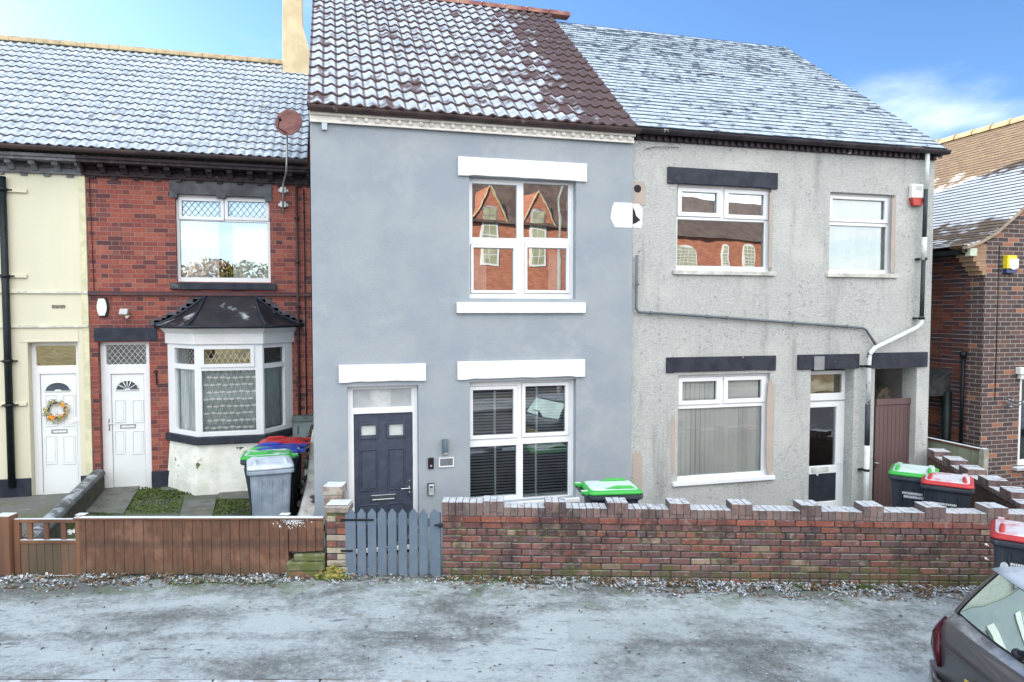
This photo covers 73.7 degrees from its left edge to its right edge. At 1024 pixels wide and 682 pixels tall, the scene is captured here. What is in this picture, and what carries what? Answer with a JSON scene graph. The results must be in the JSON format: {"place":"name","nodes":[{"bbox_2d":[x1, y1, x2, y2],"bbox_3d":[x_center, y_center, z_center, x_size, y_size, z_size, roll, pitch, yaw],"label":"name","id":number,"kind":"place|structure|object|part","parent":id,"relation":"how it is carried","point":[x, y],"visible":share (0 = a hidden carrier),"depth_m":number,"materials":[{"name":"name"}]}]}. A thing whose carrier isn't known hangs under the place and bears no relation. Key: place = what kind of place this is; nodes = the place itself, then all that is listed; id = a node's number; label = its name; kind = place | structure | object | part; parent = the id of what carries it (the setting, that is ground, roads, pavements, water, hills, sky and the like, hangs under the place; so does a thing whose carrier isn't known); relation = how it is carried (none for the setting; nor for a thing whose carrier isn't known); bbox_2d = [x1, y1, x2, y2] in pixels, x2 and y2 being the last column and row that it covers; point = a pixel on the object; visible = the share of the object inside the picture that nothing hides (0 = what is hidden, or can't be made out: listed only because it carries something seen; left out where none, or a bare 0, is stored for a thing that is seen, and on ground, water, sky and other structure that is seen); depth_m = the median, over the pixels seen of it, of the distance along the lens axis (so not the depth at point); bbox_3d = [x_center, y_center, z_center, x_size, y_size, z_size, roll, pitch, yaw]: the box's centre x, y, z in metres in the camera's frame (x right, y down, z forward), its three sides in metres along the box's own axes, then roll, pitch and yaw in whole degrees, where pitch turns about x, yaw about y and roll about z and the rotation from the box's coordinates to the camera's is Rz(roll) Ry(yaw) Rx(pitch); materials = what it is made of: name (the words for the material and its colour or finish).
{"place":"outdoors","nodes":[
{"label":"outdoors","id":0,"kind":"place"},
{"bbox_2d":[0,493,68,536],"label":"cream garden path","id":1,"kind":"structure","parent":0,"point":[37,506],"depth_m":10.87,"materials":[{"name":"concrete"}]},
{"bbox_2d":[0,35,187,497],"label":"cream house","id":2,"kind":"structure","parent":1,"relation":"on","point":[53,94],"depth_m":11.45,"materials":[{"name":"beige paint"}]},
{"bbox_2d":[40,374,78,492],"bbox_3d":[-7.707,1.576,11.631,0.544,2.039,0.107,-1,3,-15],"label":"door","id":3,"kind":"structure","parent":2,"relation":"in","point":[59,440],"depth_m":11.65,"materials":[{"name":"white plastic"}]},
{"bbox_2d":[42,399,70,423],"bbox_3d":[-7.722,1.195,11.570,0.442,0.436,0.085,-1,3,-15],"label":"wreath","id":4,"kind":"object","parent":3,"relation":"attached to","point":[50,417],"visible":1,"depth_m":11.56,"materials":[{"name":"multicoloured plant"}]},
{"bbox_2d":[67,529,74,534],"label":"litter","id":5,"kind":"object","parent":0,"point":[69,532],"visible":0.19,"depth_m":9.47,"materials":[{"name":"paper"}]},
{"bbox_2d":[67,488,250,573],"bbox_3d":[-4.677,2.989,9.973,3.805,0.658,4.651,-1,3,-15],"label":"brick house garden","id":6,"kind":"object","parent":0,"point":[162,512],"visible":0.12,"depth_m":10.71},
{"bbox_2d":[22,469,105,538],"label":"garden wall","id":7,"kind":"structure","parent":6,"relation":"on","point":[84,494],"depth_m":9.98,"materials":[{"name":"concrete"}]},
{"bbox_2d":[85,486,139,513],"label":"paving slab","id":8,"kind":"structure","parent":6,"relation":"on","point":[116,496],"depth_m":11.06,"materials":[{"name":"grey concrete"}]},
{"bbox_2d":[162,487,176,490],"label":"paving slab","id":9,"kind":"structure","parent":6,"relation":"on","point":[167,488],"depth_m":11.81,"materials":[{"name":"grey concrete"}]},
{"bbox_2d":[94,487,250,514],"bbox_3d":[-5.407,2.598,11.153,2.880,0.072,1.636,0,3,0],"label":"moss","id":10,"kind":"object","parent":6,"relation":"on","point":[164,492],"visible":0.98,"depth_m":10.98,"materials":[{"name":"green plant"}]},
{"bbox_2d":[180,499,215,515],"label":"paving slab","id":11,"kind":"structure","parent":6,"relation":"on","point":[198,507],"depth_m":10.66,"materials":[{"name":"grey concrete"}]},
{"bbox_2d":[219,491,248,499],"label":"paving slab","id":12,"kind":"structure","parent":6,"relation":"on","point":[235,495],"depth_m":11.36,"materials":[{"name":"grey concrete"}]},
{"bbox_2d":[240,446,299,515],"bbox_3d":[-3.513,2.112,9.966,0.782,1.090,0.596,-1,3,-15],"label":"wheelie bin","id":13,"kind":"object","parent":6,"relation":"on","point":[249,454],"visible":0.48,"depth_m":9.73,"materials":[{"name":"green plastic"}]},
{"bbox_2d":[246,455,293,515],"bbox_3d":[-3.330,2.136,9.408,0.596,1.090,0.782,-1,3,-22],"label":"wheelie bin","id":14,"kind":"object","parent":6,"relation":"on","point":[270,481],"visible":0.67,"depth_m":9.11,"materials":[{"name":"grey plastic"}]},
{"bbox_2d":[253,442,306,515],"bbox_3d":[-3.512,2.097,10.310,0.782,1.090,0.596,-1,3,-15],"label":"wheelie bin","id":15,"kind":"object","parent":6,"relation":"on","point":[293,447],"visible":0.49,"depth_m":10.16,"materials":[{"name":"blue plastic"}]},
{"bbox_2d":[258,436,310,498],"bbox_3d":[-3.603,2.074,10.833,0.782,1.090,0.596,-1,3,-15],"label":"wheelie bin","id":16,"kind":"object","parent":6,"relation":"on","point":[284,439],"visible":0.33,"depth_m":10.72,"materials":[{"name":"red plastic"}]},
{"bbox_2d":[292,424,314,555],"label":"side boundary wall","id":17,"kind":"structure","parent":6,"relation":"on","point":[305,504],"depth_m":9.88,"materials":[{"name":"paint"}]},
{"bbox_2d":[0,679,428,681],"bbox_3d":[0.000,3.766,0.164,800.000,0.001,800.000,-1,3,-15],"label":"ground","id":18,"kind":"structure","parent":0,"point":[179,679],"depth_m":6.99,"materials":[{"name":"grey asphalt"}]},
{"bbox_2d":[75,0,313,494],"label":"red brick house","id":19,"kind":"structure","parent":18,"relation":"on","point":[198,244],"depth_m":11.91,"materials":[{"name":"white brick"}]},
{"bbox_2d":[97,298,108,316],"bbox_3d":[-6.942,-0.574,11.585,0.184,0.321,0.049,-1,3,-15],"label":"alarm box","id":20,"kind":"object","parent":19,"relation":"attached to","point":[102,307],"visible":1,"depth_m":11.56,"materials":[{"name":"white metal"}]},
{"bbox_2d":[119,309,129,318],"bbox_3d":[-6.589,-0.465,11.620,0.149,0.169,0.169,-1,3,-15],"label":"security light","id":21,"kind":"object","parent":19,"relation":"attached to","point":[124,311],"visible":1,"depth_m":11.55,"materials":[{"name":"grey plastic"}]},
{"bbox_2d":[108,374,145,487],"bbox_3d":[-6.707,1.577,11.892,0.570,2.014,0.107,-1,3,-15],"label":"door","id":22,"kind":"structure","parent":19,"relation":"in","point":[127,390],"depth_m":11.91,"materials":[{"name":"white plastic"}]},
{"bbox_2d":[168,343,196,436],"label":"window","id":23,"kind":"structure","parent":19,"relation":"in","point":[181,376],"depth_m":11.83,"materials":[{"name":"white plastic"}]},
{"bbox_2d":[176,194,270,281],"bbox_3d":[-5.203,-1.822,12.494,1.548,1.519,0.787,-1,3,-15],"label":"window","id":24,"kind":"structure","parent":19,"relation":"in","point":[228,239],"depth_m":12.23,"materials":[{"name":"glass"}]},
{"bbox_2d":[195,344,265,436],"bbox_3d":[-4.864,0.820,11.884,1.060,1.610,0.638,-1,3,-15],"label":"window","id":25,"kind":"structure","parent":19,"relation":"in","point":[229,377],"depth_m":11.67,"materials":[{"name":"white plastic"}]},
{"bbox_2d":[262,342,292,433],"bbox_3d":[-4.197,0.810,12.107,0.132,1.561,0.767,1,3,21],"label":"window","id":26,"kind":"structure","parent":19,"relation":"in","point":[277,376],"depth_m":12.22,"materials":[{"name":"white plastic"}]},
{"bbox_2d":[275,109,301,211],"bbox_3d":[-3.873,-3.117,11.773,0.418,1.646,1.071,-1,3,-25],"label":"satellite dish","id":27,"kind":"object","parent":19,"relation":"attached to","point":[288,122],"visible":1,"depth_m":11.59,"materials":[{"name":"metal"}]},
{"bbox_2d":[291,414,313,447],"bbox_3d":[-3.800,1.646,12.408,0.384,0.595,0.229,-1,3,-15],"label":"meter cabinet","id":28,"kind":"object","parent":19,"relation":"attached to","point":[302,423],"visible":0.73,"depth_m":12.31,"materials":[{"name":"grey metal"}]},
{"bbox_3d":[-3.773,1.705,12.324,0.296,0.425,0.011,-1,3,-15],"label":"door","id":29,"kind":"part","parent":28,"relation":"part of","materials":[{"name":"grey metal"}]},
{"bbox_2d":[307,0,641,556],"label":"grey house","id":30,"kind":"structure","parent":18,"relation":"on","point":[471,166],"depth_m":9.49,"materials":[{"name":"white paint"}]},
{"bbox_2d":[354,412,412,548],"bbox_3d":[-1.738,1.893,9.262,0.777,1.830,0.115,-1,3,-15],"label":"door","id":31,"kind":"structure","parent":30,"relation":"in","point":[383,476],"depth_m":9.26,"materials":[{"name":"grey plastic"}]},
{"bbox_2d":[427,483,433,494],"bbox_3d":[-1.101,2.015,9.287,0.095,0.165,0.055,-1,3,-15],"label":"key safe","id":32,"kind":"object","parent":30,"relation":"attached to","point":[430,488],"visible":1,"depth_m":9.27,"materials":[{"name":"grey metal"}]},
{"bbox_2d":[428,457,433,468],"bbox_3d":[-1.102,1.663,9.284,0.078,0.156,0.032,-1,3,-15],"label":"video doorbell","id":33,"kind":"object","parent":30,"relation":"attached to","point":[430,462],"visible":1,"depth_m":9.27,"materials":[{"name":"black plastic"}]},
{"bbox_2d":[442,439,447,455],"bbox_3d":[-0.906,1.443,9.293,0.076,0.219,0.095,-1,3,-15],"label":"wall light","id":34,"kind":"object","parent":30,"relation":"attached to","point":[445,447],"visible":1,"depth_m":9.26,"materials":[{"name":"grey metal"}]},
{"bbox_2d":[439,457,453,466],"bbox_3d":[-0.898,1.659,9.344,0.210,0.131,0.019,-1,3,-15],"label":"house number plate","id":35,"kind":"object","parent":30,"relation":"attached to","point":[446,462],"visible":1,"depth_m":9.34,"materials":[{"name":"white paint"}]},
{"bbox_2d":[469,178,572,298],"bbox_3d":[0.040,-1.439,9.968,1.539,1.653,0.787,-1,3,-15],"label":"window","id":36,"kind":"structure","parent":30,"relation":"in","point":[521,232],"depth_m":9.61,"materials":[{"name":"white plastic"}]},
{"bbox_2d":[470,379,573,499],"bbox_3d":[0.042,1.392,10.092,1.559,1.723,0.787,-1,3,-15],"label":"window","id":37,"kind":"structure","parent":30,"relation":"in","point":[521,431],"depth_m":9.82,"materials":[{"name":"white plastic"}]},
{"bbox_2d":[356,549,442,573],"bbox_3d":[-0.180,3.135,8.672,4.650,0.480,1.845,-1,3,-15],"label":"grey house garden","id":38,"kind":"object","parent":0,"point":[408,560],"depth_m":8.96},
{"bbox_2d":[574,478,642,503],"bbox_3d":[1.223,2.345,8.754,0.782,1.090,0.596,0,3,-7],"label":"wheelie bin","id":39,"kind":"object","parent":38,"relation":"on","point":[599,491],"visible":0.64,"depth_m":8.51,"materials":[{"name":"green plastic"}]},
{"bbox_2d":[0,574,969,681],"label":"pavement","id":40,"kind":"structure","parent":0,"point":[270,642],"depth_m":6.78,"materials":[{"name":"grey asphalt"}]},
{"bbox_2d":[0,513,17,578],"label":"gate post","id":41,"kind":"object","parent":40,"relation":"on","point":[7,566],"visible":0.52,"depth_m":8.03,"materials":[{"name":"brown wood"}]},
{"bbox_2d":[13,516,82,576],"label":"timber gate","id":42,"kind":"structure","parent":41,"relation":"attached to","point":[55,557],"depth_m":8.10,"materials":[{"name":"brown wood"}]},
{"bbox_2d":[73,513,324,574],"bbox_3d":[-3.726,2.430,8.156,2.991,0.716,0.195,0,3,0],"label":"timber fence","id":43,"kind":"object","parent":40,"relation":"on","point":[175,545],"visible":0.98,"depth_m":8.08,"materials":[{"name":"brown wood"}]},
{"bbox_2d":[286,548,326,578],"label":"mossy plinth","id":44,"kind":"structure","parent":40,"relation":"on","point":[311,564],"depth_m":8.05,"materials":[{"name":"green stone"}]},
{"bbox_2d":[314,565,349,582],"bbox_3d":[-2.098,2.727,7.988,0.377,0.194,0.236,1,3,25],"label":"weed","id":45,"kind":"object","parent":40,"relation":"on","point":[333,572],"visible":0.98,"depth_m":7.99,"materials":[{"name":"yellow plant"}]},
{"bbox_2d":[323,482,352,572],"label":"brick pillar","id":46,"kind":"structure","parent":40,"relation":"on","point":[338,505],"depth_m":8.09,"materials":[{"name":"beige brick"}]},
{"bbox_2d":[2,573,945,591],"bbox_3d":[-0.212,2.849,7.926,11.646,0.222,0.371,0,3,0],"label":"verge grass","id":47,"kind":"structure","parent":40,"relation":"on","point":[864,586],"depth_m":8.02,"materials":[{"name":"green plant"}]},
{"bbox_2d":[0,586,953,681],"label":"scattered debris","id":48,"kind":"object","parent":40,"relation":"on","point":[478,632],"visible":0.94,"depth_m":6.64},
{"bbox_2d":[0,572,977,605],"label":"leaf litter","id":49,"kind":"object","parent":40,"relation":"on","point":[727,584],"visible":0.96,"depth_m":7.98,"materials":[{"name":"brown plant"}]},
{"bbox_2d":[442,496,1023,588],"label":"front garden wall","id":50,"kind":"structure","parent":40,"relation":"on","point":[859,542],"depth_m":8.09,"materials":[{"name":"brick"}]},
{"bbox_2d":[340,508,442,577],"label":"picket gate","id":51,"kind":"structure","parent":50,"relation":"attached to","point":[402,521],"depth_m":8.08,"materials":[{"name":"blue paint"}]},
{"bbox_2d":[990,517,1023,571],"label":"wheelie bin","id":52,"kind":"object","parent":40,"relation":"on","point":[1007,539],"visible":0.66,"depth_m":6.94,"materials":[{"name":"grey plastic"}]},
{"bbox_2d":[0,0,1023,140],"label":"sky","id":53,"kind":"structure","parent":0,"point":[944,68],"materials":[{"name":"blue"}]},
{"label":"road","id":54,"kind":"structure","parent":0,"visible":0},
{"bbox_2d":[0,680,531,681],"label":"kerb","id":55,"kind":"structure","parent":54,"relation":"on","point":[242,681],"depth_m":5.82,"materials":[{"name":"concrete"}]},
{"bbox_2d":[929,566,1023,681],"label":"parked car","id":56,"kind":"object","parent":54,"relation":"on","point":[977,635],"visible":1,"depth_m":5.14,"materials":[{"name":"grey paint"}]},
{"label":"rear window","id":57,"kind":"part","parent":56,"relation":"part of","materials":[{"name":"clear glass"}]},
{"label":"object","id":58,"kind":"structure","parent":0,"visible":0},
{"bbox_2d":[556,21,951,506],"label":"pebbledashed house","id":59,"kind":"structure","parent":58,"relation":"on","point":[782,238],"depth_m":10.75,"materials":[{"name":"grey stone"}]},
{"bbox_2d":[677,373,767,480],"bbox_3d":[3.142,1.301,10.917,1.604,1.623,0.787,-1,3,-15],"label":"window","id":60,"kind":"structure","parent":59,"relation":"in","point":[722,417],"depth_m":10.62,"materials":[{"name":"white plastic"}]},
{"bbox_2d":[676,184,769,271],"bbox_3d":[3.209,-1.710,10.440,1.624,1.312,0.086,-1,3,-15],"label":"window","id":61,"kind":"structure","parent":59,"relation":"in","point":[720,228],"depth_m":10.43,"materials":[{"name":"glass"}]},
{"bbox_2d":[808,369,844,505],"bbox_3d":[4.923,1.613,11.875,0.839,2.321,1.526,-1,3,-15],"label":"door","id":62,"kind":"structure","parent":59,"relation":"in","point":[827,387],"depth_m":11.28,"materials":[{"name":"white plastic"}]},
{"bbox_2d":[829,193,891,273],"bbox_3d":[5.601,-1.724,11.086,1.272,1.291,0.109,-1,3,-15],"label":"window","id":63,"kind":"structure","parent":59,"relation":"in","point":[860,225],"depth_m":11.12,"materials":[{"name":"white glass"}]},
{"bbox_2d":[874,386,891,412],"bbox_3d":[6.451,1.018,11.951,0.423,0.456,0.250,-1,3,-15],"label":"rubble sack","id":64,"kind":"object","parent":59,"relation":"attached to","point":[881,392],"visible":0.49,"depth_m":11.83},
{"bbox_2d":[872,398,910,506],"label":"passage gate","id":65,"kind":"structure","parent":59,"relation":"attached to","point":[891,429],"depth_m":11.42,"materials":[{"name":"brown wood"}]},
{"bbox_2d":[909,184,923,205],"bbox_3d":[6.614,-2.382,11.155,0.253,0.349,0.082,-1,3,-15],"label":"alarm box","id":66,"kind":"object","parent":59,"relation":"attached to","point":[916,193],"visible":1,"depth_m":11.12,"materials":[{"name":"white plastic"}]},
{"bbox_2d":[888,462,938,507],"bbox_3d":[5.712,2.308,9.717,0.596,1.090,0.782,2,3,33],"label":"wheelie bin","id":67,"kind":"object","parent":58,"relation":"on","point":[907,490],"visible":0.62,"depth_m":9.49,"materials":[{"name":"grey plastic"}]},
{"bbox_2d":[920,472,974,507],"bbox_3d":[5.861,2.330,9.207,0.596,1.090,0.782,2,3,33],"label":"wheelie bin","id":68,"kind":"object","parent":58,"relation":"on","point":[948,490],"visible":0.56,"depth_m":8.92,"materials":[{"name":"grey plastic"}]},
{"bbox_2d":[927,448,1023,508],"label":"side garden wall","id":69,"kind":"structure","parent":58,"relation":"on","point":[995,489],"depth_m":9.51,"materials":[{"name":"brick"}]},
{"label":"neighbour garden","id":70,"kind":"structure","parent":0,"visible":0},
{"bbox_2d":[927,437,988,474],"bbox_3d":[7.293,2.297,12.263,0.100,1.240,2.625,-1,3,-15],"label":"weathered fence","id":71,"kind":"object","parent":70,"relation":"on","point":[973,455],"visible":0.2,"depth_m":11.29,"materials":[{"name":"concrete"}]},
{"bbox_2d":[916,115,1023,487],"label":"brown brick house","id":72,"kind":"structure","parent":70,"relation":"on","point":[976,369],"depth_m":12.35,"materials":[{"name":"brick"}]},
{"bbox_2d":[1002,255,1018,272],"bbox_3d":[8.772,-1.348,12.005,0.256,0.311,0.094,-1,3,-15],"label":"alarm box","id":73,"kind":"object","parent":72,"relation":"attached to","point":[1010,263],"visible":1,"depth_m":11.96,"materials":[{"name":"yellow plastic"}]},
{"bbox_2d":[1003,397,1023,406],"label":"hanging bracket","id":74,"kind":"object","parent":72,"relation":"attached to","point":[1009,400],"visible":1,"depth_m":12.08,"materials":[{"name":"metal"}]},
{"bbox_2d":[1017,379,1023,465],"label":"window","id":75,"kind":"structure","parent":72,"relation":"in","point":[1020,461],"depth_m":13.20,"materials":[{"name":"white plastic"}]}
]}

